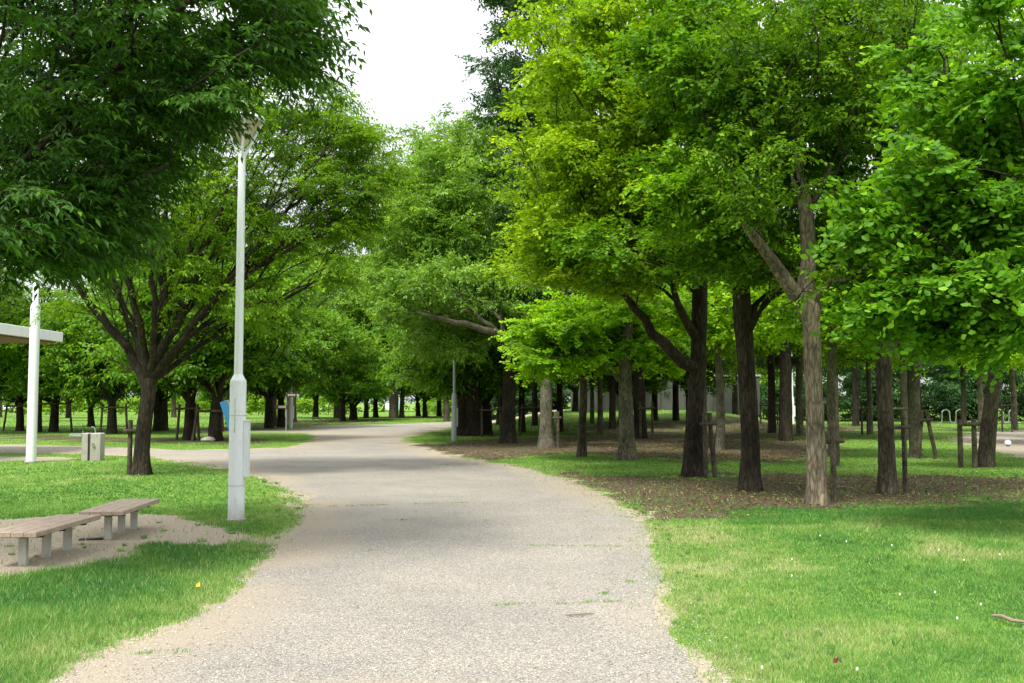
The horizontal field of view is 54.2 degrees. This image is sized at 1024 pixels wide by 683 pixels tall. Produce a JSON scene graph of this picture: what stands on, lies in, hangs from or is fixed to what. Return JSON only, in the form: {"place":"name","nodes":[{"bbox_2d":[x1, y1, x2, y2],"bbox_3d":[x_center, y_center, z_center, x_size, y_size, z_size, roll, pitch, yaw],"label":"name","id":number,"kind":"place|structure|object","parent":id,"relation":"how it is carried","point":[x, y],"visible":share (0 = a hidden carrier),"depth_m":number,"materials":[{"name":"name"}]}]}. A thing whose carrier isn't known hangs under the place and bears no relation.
{"place":"outdoors","nodes":[
{"label":"outdoors","id":0,"kind":"place"},
{"bbox_2d":[0,422,701,682],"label":"path","id":1,"kind":"structure","parent":0,"point":[348,469],"depth_m":9.16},
{"bbox_2d":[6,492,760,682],"bbox_3d":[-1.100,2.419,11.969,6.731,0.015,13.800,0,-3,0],"label":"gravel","id":2,"kind":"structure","parent":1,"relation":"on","point":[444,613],"depth_m":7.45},
{"bbox_2d":[0,403,1023,682],"bbox_3d":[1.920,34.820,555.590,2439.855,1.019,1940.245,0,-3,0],"label":"ground","id":3,"kind":"structure","parent":0,"point":[152,527],"depth_m":19.03,"materials":[{"name":"plant"}]},
{"bbox_2d":[0,282,28,361],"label":"broadleaf tree","id":4,"kind":"object","parent":3,"relation":"on","point":[8,319],"visible":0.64,"depth_m":53.63,"materials":[{"name":"green plant"}]},
{"bbox_2d":[0,323,62,342],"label":"shelter","id":5,"kind":"object","parent":3,"relation":"on","point":[9,333],"visible":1,"depth_m":33.58,"materials":[{"name":"white paint"}]},
{"bbox_2d":[24,271,40,462],"bbox_3d":[-13.540,-0.137,28.365,0.340,7.300,0.340,0,-3,0],"label":"pole","id":6,"kind":"object","parent":3,"relation":"on","point":[32,402],"visible":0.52,"depth_m":28.19,"materials":[{"name":"metal"}]},
{"bbox_2d":[0,360,75,430],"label":"cherry tree","id":7,"kind":"object","parent":3,"relation":"on","point":[19,415],"visible":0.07,"depth_m":58.53,"materials":[{"name":"green plant"}]},
{"bbox_2d":[0,268,87,431],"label":"oak tree","id":8,"kind":"object","parent":3,"relation":"on","point":[16,299],"visible":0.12,"depth_m":55.87,"materials":[{"name":"green plant"}]},
{"bbox_2d":[0,515,100,565],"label":"bench","id":9,"kind":"object","parent":3,"relation":"on","point":[45,528],"visible":0.84,"depth_m":10.79,"materials":[{"name":"wood"}]},
{"bbox_2d":[0,300,115,431],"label":"cherry tree","id":10,"kind":"object","parent":3,"relation":"on","point":[11,365],"visible":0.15,"depth_m":55.18,"materials":[{"name":"green plant"}]},
{"bbox_2d":[69,427,104,460],"bbox_3d":[-12.376,3.017,29.098,0.880,1.092,0.460,0,-3,-4],"label":"drinking fountain","id":11,"kind":"object","parent":3,"relation":"on","point":[93,446],"visible":0.94,"depth_m":28.95,"materials":[{"name":"concrete"}]},
{"bbox_2d":[20,288,162,433],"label":"cherry tree","id":12,"kind":"object","parent":3,"relation":"on","point":[72,363],"visible":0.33,"depth_m":52.47,"materials":[{"name":"green plant"}]},
{"bbox_2d":[73,383,136,426],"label":"cherry tree","id":13,"kind":"object","parent":3,"relation":"on","point":[90,419],"visible":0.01,"depth_m":68.02,"materials":[{"name":"green plant"}]},
{"bbox_2d":[2,395,223,414],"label":"hedge","id":14,"kind":"object","parent":3,"relation":"on","point":[134,401],"visible":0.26,"depth_m":130.94,"materials":[{"name":"green plant"}]},
{"bbox_2d":[79,499,159,539],"bbox_3d":[-5.031,2.342,12.882,0.522,0.480,1.600,0,-3,-4],"label":"bench","id":15,"kind":"object","parent":3,"relation":"on","point":[120,508],"visible":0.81,"depth_m":12.65,"materials":[{"name":"wood"}]},
{"bbox_2d":[123,420,135,474],"bbox_3d":[-8.895,2.534,23.501,0.434,1.380,0.227,0,-3,0],"label":"tree support","id":16,"kind":"object","parent":3,"relation":"on","point":[130,430],"visible":0.51,"depth_m":23.48,"materials":[{"name":"brown wood"}]},
{"bbox_2d":[97,278,168,430],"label":"broadleaf tree","id":17,"kind":"object","parent":3,"relation":"on","point":[164,415],"depth_m":59.66,"materials":[{"name":"brown plant"}]},
{"bbox_2d":[98,361,204,430],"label":"cherry tree","id":18,"kind":"object","parent":3,"relation":"on","point":[160,394],"visible":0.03,"depth_m":58.61,"materials":[{"name":"green plant"}]},
{"bbox_2d":[0,0,371,305],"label":"zelkova tree","id":19,"kind":"object","parent":3,"relation":"on","point":[77,222],"visible":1,"depth_m":9.96,"materials":[{"name":"green plant"}]},
{"bbox_2d":[175,404,200,439],"bbox_3d":[-14.477,3.656,44.681,1.281,1.709,0.385,0,-3,6],"label":"tree support","id":20,"kind":"object","parent":3,"relation":"on","point":[179,408],"visible":0.78,"depth_m":44.62,"materials":[{"name":"brown wood"}]},
{"bbox_2d":[62,248,321,439],"bbox_3d":[-14.555,-0.008,45.193,9.595,9.167,10.482,-2,-4,35],"label":"cherry tree","id":21,"kind":"object","parent":3,"relation":"on","point":[187,391],"visible":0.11,"depth_m":43.52,"materials":[{"name":"green plant"}]},
{"bbox_2d":[66,213,351,440],"bbox_3d":[-13.259,-0.657,43.779,10.086,10.286,11.242,-1,-4,20],"label":"cherry tree","id":22,"kind":"object","parent":3,"relation":"on","point":[215,424],"visible":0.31,"depth_m":42.68,"materials":[{"name":"green plant"}]},
{"bbox_2d":[180,388,248,403],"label":"cherry tree","id":23,"kind":"object","parent":3,"relation":"on","point":[205,394],"visible":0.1,"depth_m":103.17,"materials":[{"name":"green plant"}]},
{"bbox_2d":[22,38,437,475],"bbox_3d":[-7.129,-1.836,23.914,10.552,10.204,8.042,0,-3,0],"label":"zelkova tree","id":24,"kind":"object","parent":3,"relation":"on","point":[153,365],"visible":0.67,"depth_m":23.27,"materials":[{"name":"green plant"}]},
{"bbox_2d":[226,111,264,521],"bbox_3d":[-3.950,-0.326,14.487,0.650,6.000,0.650,0,-3,0],"label":"street lamp","id":25,"kind":"object","parent":3,"relation":"on","point":[239,449],"visible":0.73,"depth_m":14.35,"materials":[{"name":"metal"}]},
{"bbox_2d":[224,302,371,428],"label":"cherry tree","id":26,"kind":"object","parent":3,"relation":"on","point":[306,349],"visible":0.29,"depth_m":63.82,"materials":[{"name":"green plant"}]},
{"bbox_2d":[246,393,359,414],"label":"hedge","id":27,"kind":"object","parent":3,"relation":"on","point":[302,402],"visible":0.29,"depth_m":131.31,"materials":[{"name":"green plant"}]},
{"bbox_2d":[268,232,346,425],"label":"oak tree","id":28,"kind":"object","parent":3,"relation":"on","point":[328,300],"visible":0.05,"depth_m":71.18,"materials":[{"name":"green plant"}]},
{"bbox_2d":[296,381,320,418],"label":"cherry tree","id":29,"kind":"object","parent":3,"relation":"on","point":[315,406],"visible":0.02,"depth_m":103.04,"materials":[{"name":"green plant"}]},
{"bbox_2d":[243,273,376,427],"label":"cherry tree","id":30,"kind":"object","parent":3,"relation":"on","point":[348,331],"visible":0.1,"depth_m":66.61,"materials":[{"name":"green plant"}]},
{"bbox_2d":[283,224,365,421],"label":"oak tree","id":31,"kind":"object","parent":3,"relation":"on","point":[342,318],"visible":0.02,"depth_m":84.09,"materials":[{"name":"green plant"}]},
{"bbox_2d":[291,209,384,418],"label":"broadleaf tree","id":32,"kind":"object","parent":3,"relation":"on","point":[336,414],"visible":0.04,"depth_m":101.98,"materials":[{"name":"green plant"}]},
{"bbox_2d":[302,327,395,420],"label":"cherry tree","id":33,"kind":"object","parent":3,"relation":"on","point":[358,376],"visible":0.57,"depth_m":88.91,"materials":[{"name":"green plant"}]},
{"bbox_2d":[302,343,404,419],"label":"cherry tree","id":34,"kind":"object","parent":3,"relation":"on","point":[350,403],"visible":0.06,"depth_m":94.12,"materials":[{"name":"green plant"}]},
{"bbox_2d":[308,366,403,419],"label":"cherry tree","id":35,"kind":"object","parent":3,"relation":"on","point":[358,401],"visible":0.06,"depth_m":96.11,"materials":[{"name":"green plant"}]},
{"bbox_2d":[332,198,401,417],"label":"oak tree","id":36,"kind":"object","parent":3,"relation":"on","point":[394,406],"visible":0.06,"depth_m":102.31,"materials":[{"name":"green plant"}]},
{"bbox_2d":[363,338,405,417],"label":"cherry tree","id":37,"kind":"object","parent":3,"relation":"on","point":[366,411],"visible":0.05,"depth_m":106.27,"materials":[{"name":"green plant"}]},
{"bbox_2d":[378,336,410,417],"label":"broadleaf tree","id":38,"kind":"object","parent":3,"relation":"on","point":[401,406],"visible":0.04,"depth_m":107.58,"materials":[{"name":"green plant"}]},
{"bbox_2d":[398,384,442,417],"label":"cherry tree","id":39,"kind":"object","parent":3,"relation":"on","point":[422,394],"depth_m":109.69,"materials":[{"name":"green plant"}]},
{"bbox_2d":[355,290,523,435],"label":"cherry tree","id":40,"kind":"object","parent":3,"relation":"on","point":[461,403],"visible":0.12,"depth_m":49.32,"materials":[{"name":"green plant"}]},
{"bbox_2d":[451,315,457,440],"bbox_3d":[-2.533,1.401,43.848,0.650,6.100,0.650,0,-3,0],"label":"street lamp","id":41,"kind":"object","parent":3,"relation":"on","point":[454,417],"visible":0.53,"depth_m":43.67,"materials":[{"name":"metal"}]},
{"bbox_2d":[380,344,537,399],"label":"cherry tree","id":42,"kind":"object","parent":3,"relation":"on","point":[401,378],"visible":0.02,"depth_m":53.39,"materials":[{"name":"green plant"}]},
{"bbox_2d":[350,101,572,435],"bbox_3d":[-1.859,-3.152,43.910,10.084,15.251,14.338,0,-3,0],"label":"oak tree","id":43,"kind":"object","parent":3,"relation":"on","point":[454,222],"visible":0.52,"depth_m":39.71,"materials":[{"name":"green plant"}]},
{"bbox_2d":[381,296,551,434],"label":"cherry tree","id":44,"kind":"object","parent":3,"relation":"on","point":[442,390],"visible":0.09,"depth_m":50.06,"materials":[{"name":"green plant"}]},
{"bbox_2d":[360,245,575,447],"bbox_3d":[-0.660,0.224,36.437,9.792,7.594,6.234,0,-3,0],"label":"oak tree","id":45,"kind":"object","parent":3,"relation":"on","point":[449,273],"visible":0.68,"depth_m":36.36,"materials":[{"name":"green plant"}]},
{"bbox_2d":[0,410,1023,682],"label":"grass","id":46,"kind":"structure","parent":3,"relation":"on","point":[28,614],"depth_m":9.94,"materials":[{"name":"plant"}]},
{"bbox_2d":[486,387,539,419],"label":"shrub","id":47,"kind":"object","parent":3,"relation":"on","point":[528,395],"visible":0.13,"depth_m":90.72,"materials":[{"name":"green plant"}]},
{"bbox_2d":[13,305,1023,411],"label":"forest","id":48,"kind":"object","parent":3,"relation":"on","point":[777,382],"visible":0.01,"depth_m":175.11,"materials":[{"name":"plant"}]},
{"bbox_2d":[518,381,525,431],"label":"evergreen tree","id":49,"kind":"object","parent":3,"relation":"on","point":[521,399],"depth_m":56.75,"materials":[{"name":"brown plant"}]},
{"bbox_2d":[450,0,642,442],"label":"evergreen tree","id":50,"kind":"object","parent":3,"relation":"on","point":[495,87],"visible":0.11,"depth_m":41.45,"materials":[{"name":"green plant"}]},
{"bbox_2d":[525,382,570,412],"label":"shrub","id":51,"kind":"object","parent":3,"relation":"on","point":[554,399],"visible":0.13,"depth_m":93.75,"materials":[{"name":"green plant"}]},
{"bbox_2d":[531,294,566,425],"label":"evergreen tree","id":52,"kind":"object","parent":3,"relation":"on","point":[534,411],"visible":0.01,"depth_m":65.44,"materials":[{"name":"brown plant"}]},
{"bbox_2d":[552,411,560,447],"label":"support","id":53,"kind":"object","parent":3,"relation":"on","point":[557,417],"visible":0.73,"depth_m":37.03,"materials":[{"name":"brown wood"}]},
{"bbox_2d":[522,287,604,431],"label":"evergreen tree","id":54,"kind":"object","parent":3,"relation":"on","point":[560,400],"visible":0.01,"depth_m":56.73,"materials":[{"name":"brown plant"}]},
{"bbox_2d":[549,372,594,411],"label":"cherry tree","id":55,"kind":"object","parent":3,"relation":"on","point":[572,387],"visible":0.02,"depth_m":77.26,"materials":[{"name":"green plant"}]},
{"bbox_2d":[497,307,665,456],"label":"maple tree","id":56,"kind":"object","parent":3,"relation":"on","point":[591,347],"visible":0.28,"depth_m":30.23,"materials":[{"name":"green plant"}]},
{"bbox_2d":[488,279,725,460],"bbox_3d":[2.835,0.289,29.534,7.083,6.641,5.752,0,-3,0],"label":"ginkgo tree","id":57,"kind":"object","parent":3,"relation":"on","point":[583,320],"visible":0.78,"depth_m":28.77,"materials":[{"name":"green plant"}]},
{"bbox_2d":[608,373,615,428],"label":"evergreen tree","id":58,"kind":"object","parent":3,"relation":"on","point":[612,410],"depth_m":60.80,"materials":[{"name":"brown plant"}]},
{"bbox_2d":[562,144,679,438],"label":"evergreen tree","id":59,"kind":"object","parent":3,"relation":"on","point":[638,390],"visible":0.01,"depth_m":46.71,"materials":[{"name":"brown plant"}]},
{"bbox_2d":[586,358,658,433],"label":"ginkgo tree","id":60,"kind":"object","parent":3,"relation":"on","point":[599,408],"visible":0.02,"depth_m":53.16,"materials":[{"name":"brown plant"}]},
{"bbox_2d":[575,367,688,423],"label":"cherry tree","id":61,"kind":"object","parent":3,"relation":"on","point":[653,384],"visible":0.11,"depth_m":64.43,"materials":[{"name":"green plant"}]},
{"bbox_2d":[468,0,815,477],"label":"maple tree","id":62,"kind":"object","parent":3,"relation":"on","point":[575,151],"visible":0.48,"depth_m":21.34,"materials":[{"name":"green plant"}]},
{"bbox_2d":[638,402,654,438],"bbox_3d":[6.193,3.686,46.026,0.792,1.800,0.231,0,-3,0],"label":"support","id":63,"kind":"object","parent":3,"relation":"on","point":[640,407],"visible":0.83,"depth_m":46.02,"materials":[{"name":"brown wood"}]},
{"bbox_2d":[297,421,1023,530],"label":"leaf litter","id":64,"kind":"object","parent":3,"relation":"on","point":[803,474],"visible":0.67,"depth_m":20.52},
{"bbox_2d":[571,375,760,414],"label":"concrete wall","id":65,"kind":"structure","parent":3,"relation":"on","point":[665,401],"depth_m":84.65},
{"bbox_2d":[672,379,679,420],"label":"evergreen tree","id":66,"kind":"object","parent":3,"relation":"on","point":[675,405],"depth_m":68.07,"materials":[{"name":"brown plant"}]},
{"bbox_2d":[647,352,737,423],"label":"cherry tree","id":67,"kind":"object","parent":3,"relation":"on","point":[729,367],"visible":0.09,"depth_m":65.07,"materials":[{"name":"green plant"}]},
{"bbox_2d":[640,283,773,445],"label":"ginkgo tree","id":68,"kind":"object","parent":3,"relation":"on","point":[705,394],"visible":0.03,"depth_m":38.63,"materials":[{"name":"green plant"}]},
{"bbox_2d":[699,413,717,478],"bbox_3d":[4.414,2.388,22.468,0.499,1.566,0.306,3,-4,-39],"label":"support","id":69,"kind":"object","parent":3,"relation":"on","point":[704,423],"visible":0.83,"depth_m":22.48,"materials":[{"name":"brown wood"}]},
{"bbox_2d":[540,0,904,491],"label":"broadleaf tree","id":70,"kind":"object","parent":3,"relation":"on","point":[705,234],"visible":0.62,"depth_m":18.31,"materials":[{"name":"green plant"}]},
{"bbox_2d":[656,255,802,449],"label":"ginkgo tree","id":71,"kind":"object","parent":3,"relation":"on","point":[718,339],"visible":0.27,"depth_m":35.10,"materials":[{"name":"green plant"}]},
{"bbox_2d":[732,360,738,414],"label":"evergreen tree","id":72,"kind":"object","parent":3,"relation":"on","point":[735,401],"depth_m":77.40,"materials":[{"name":"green plant"}]},
{"bbox_2d":[688,337,802,364],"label":"ginkgo tree","id":73,"kind":"object","parent":3,"relation":"on","point":[796,348],"visible":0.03,"depth_m":49.79,"materials":[{"name":"green plant"}]},
{"bbox_2d":[754,356,779,416],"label":"broadleaf tree","id":74,"kind":"object","parent":3,"relation":"on","point":[765,376],"visible":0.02,"depth_m":94.38,"materials":[{"name":"green plant"}]},
{"bbox_2d":[755,346,791,432],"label":"evergreen tree","id":75,"kind":"object","parent":3,"relation":"on","point":[771,400],"visible":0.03,"depth_m":54.90,"materials":[{"name":"brown plant"}]},
{"bbox_2d":[758,382,804,419],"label":"shrub","id":76,"kind":"object","parent":3,"relation":"on","point":[764,400],"visible":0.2,"depth_m":91.34,"materials":[{"name":"green plant"}]},
{"bbox_2d":[754,351,825,375],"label":"evergreen tree","id":77,"kind":"object","parent":3,"relation":"on","point":[759,363],"visible":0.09,"depth_m":60.55,"materials":[{"name":"green plant"}]},
{"bbox_2d":[735,331,852,435],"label":"ginkgo tree","id":78,"kind":"object","parent":3,"relation":"on","point":[799,401],"visible":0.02,"depth_m":50.08,"materials":[{"name":"brown plant"}]},
{"bbox_2d":[730,211,868,456],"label":"ginkgo tree","id":79,"kind":"object","parent":3,"relation":"on","point":[831,361],"visible":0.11,"depth_m":30.99,"materials":[{"name":"green plant"}]},
{"bbox_2d":[767,378,846,420],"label":"shrub","id":80,"kind":"object","parent":3,"relation":"on","point":[824,398],"visible":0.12,"depth_m":90.05,"materials":[{"name":"green plant"}]},
{"bbox_2d":[750,142,867,440],"bbox_3d":[12.002,-3.181,44.369,10.817,15.413,10.184,2,-4,-25],"label":"evergreen tree","id":81,"kind":"object","parent":3,"relation":"on","point":[785,433],"depth_m":43.75,"materials":[{"name":"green plant"}]},
{"bbox_2d":[629,0,1005,505],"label":"broadleaf tree","id":82,"kind":"object","parent":3,"relation":"on","point":[828,114],"visible":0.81,"depth_m":16.22,"materials":[{"name":"green plant"}]},
{"bbox_2d":[826,416,844,501],"bbox_3d":[5.524,2.067,17.198,0.325,1.550,0.352,0,-3,0],"label":"support","id":83,"kind":"object","parent":3,"relation":"on","point":[832,441],"visible":0.78,"depth_m":17.04,"materials":[{"name":"brown wood"}]},
{"bbox_2d":[834,376,839,465],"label":"support","id":84,"kind":"object","parent":3,"relation":"on","point":[837,421],"visible":0.74,"depth_m":26.65,"materials":[{"name":"brown wood"}]},
{"bbox_2d":[803,352,872,378],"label":"evergreen tree","id":85,"kind":"object","parent":3,"relation":"on","point":[842,371],"visible":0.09,"depth_m":87.37,"materials":[{"name":"green plant"}]},
{"bbox_2d":[824,350,862,425],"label":"evergreen tree","id":86,"kind":"object","parent":3,"relation":"on","point":[855,402],"depth_m":70.90,"materials":[{"name":"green plant"}]},
{"bbox_2d":[821,334,899,433],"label":"ginkgo tree","id":87,"kind":"object","parent":3,"relation":"on","point":[842,353],"visible":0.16,"depth_m":53.25,"materials":[{"name":"green plant"}]},
{"bbox_2d":[823,377,900,421],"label":"shrub","id":88,"kind":"object","parent":3,"relation":"on","point":[844,403],"visible":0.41,"depth_m":86.89,"materials":[{"name":"green plant"}]},
{"bbox_2d":[838,366,900,420],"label":"shrub","id":89,"kind":"object","parent":3,"relation":"on","point":[894,383],"visible":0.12,"depth_m":92.63,"materials":[{"name":"green plant"}]},
{"bbox_2d":[740,0,999,494],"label":"ginkgo tree","id":90,"kind":"object","parent":3,"relation":"on","point":[887,482],"visible":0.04,"depth_m":18.46,"materials":[{"name":"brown plant"}]},
{"bbox_2d":[821,332,937,439],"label":"ginkgo tree","id":91,"kind":"object","parent":3,"relation":"on","point":[855,343],"visible":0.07,"depth_m":44.85,"materials":[{"name":"brown plant"}]},
{"bbox_2d":[894,417,910,494],"bbox_3d":[7.175,2.167,18.597,0.443,1.520,0.243,0,-3,0],"label":"support","id":92,"kind":"object","parent":3,"relation":"on","point":[903,426],"visible":0.53,"depth_m":18.51,"materials":[{"name":"brown wood"}]},
{"bbox_2d":[800,0,1023,392],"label":"ginkgo tree","id":93,"kind":"object","parent":3,"relation":"on","point":[948,202],"visible":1,"depth_m":12.32,"materials":[{"name":"green plant"}]},
{"bbox_2d":[814,209,1017,457],"bbox_3d":[12.361,-0.480,30.962,7.811,8.325,7.212,3,-5,-40],"label":"ginkgo tree","id":94,"kind":"object","parent":3,"relation":"on","point":[914,402],"visible":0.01,"depth_m":30.38,"materials":[{"name":"brown plant"}]},
{"bbox_2d":[916,410,938,458],"bbox_3d":[12.409,2.836,29.867,0.720,1.572,0.231,0,-3,0],"label":"support","id":95,"kind":"object","parent":3,"relation":"on","point":[928,419],"visible":0.83,"depth_m":29.87,"materials":[{"name":"brown wood"}]},
{"bbox_2d":[892,353,971,409],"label":"evergreen tree","id":96,"kind":"object","parent":3,"relation":"on","point":[936,372],"visible":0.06,"depth_m":84.95,"materials":[{"name":"green plant"}]},
{"bbox_2d":[897,381,977,420],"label":"shrub","id":97,"kind":"object","parent":3,"relation":"on","point":[950,402],"visible":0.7,"depth_m":89.15,"materials":[{"name":"green plant"}]},
{"bbox_2d":[922,366,983,419],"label":"shrub","id":98,"kind":"object","parent":3,"relation":"on","point":[969,381],"visible":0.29,"depth_m":92.09,"materials":[{"name":"green plant"}]},
{"bbox_2d":[921,355,1006,421],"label":"evergreen tree","id":99,"kind":"object","parent":3,"relation":"on","point":[963,403],"visible":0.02,"depth_m":77.43,"materials":[{"name":"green plant"}]},
{"bbox_2d":[957,419,980,467],"bbox_3d":[11.741,2.685,25.758,0.564,1.350,0.300,0,-3,0],"label":"support","id":100,"kind":"object","parent":3,"relation":"on","point":[973,423],"visible":0.83,"depth_m":25.72,"materials":[{"name":"brown wood"}]},
{"bbox_2d":[915,7,1023,466],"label":"ginkgo tree","id":101,"kind":"object","parent":3,"relation":"on","point":[986,454],"visible":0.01,"depth_m":26.12,"materials":[{"name":"brown plant"}]},
{"bbox_2d":[928,347,1023,431],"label":"ginkgo tree","id":102,"kind":"object","parent":3,"relation":"on","point":[1017,355],"visible":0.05,"depth_m":56.71,"materials":[{"name":"green plant"}]},
{"bbox_2d":[959,355,1023,429],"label":"ginkgo tree","id":103,"kind":"object","parent":3,"relation":"on","point":[1011,374],"visible":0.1,"depth_m":60.81,"materials":[{"name":"brown plant"}]},
{"bbox_2d":[966,368,1023,420],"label":"shrub","id":104,"kind":"object","parent":3,"relation":"on","point":[1005,394],"visible":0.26,"depth_m":91.66,"materials":[{"name":"green plant"}]},
{"bbox_2d":[0,0,1023,402],"label":"sky","id":105,"kind":"structure","parent":0,"point":[412,69],"materials":[{"name":"white"}]},
{"bbox_2d":[956,430,1023,454],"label":"pavement","id":106,"kind":"structure","parent":0,"point":[1016,439],"depth_m":44.13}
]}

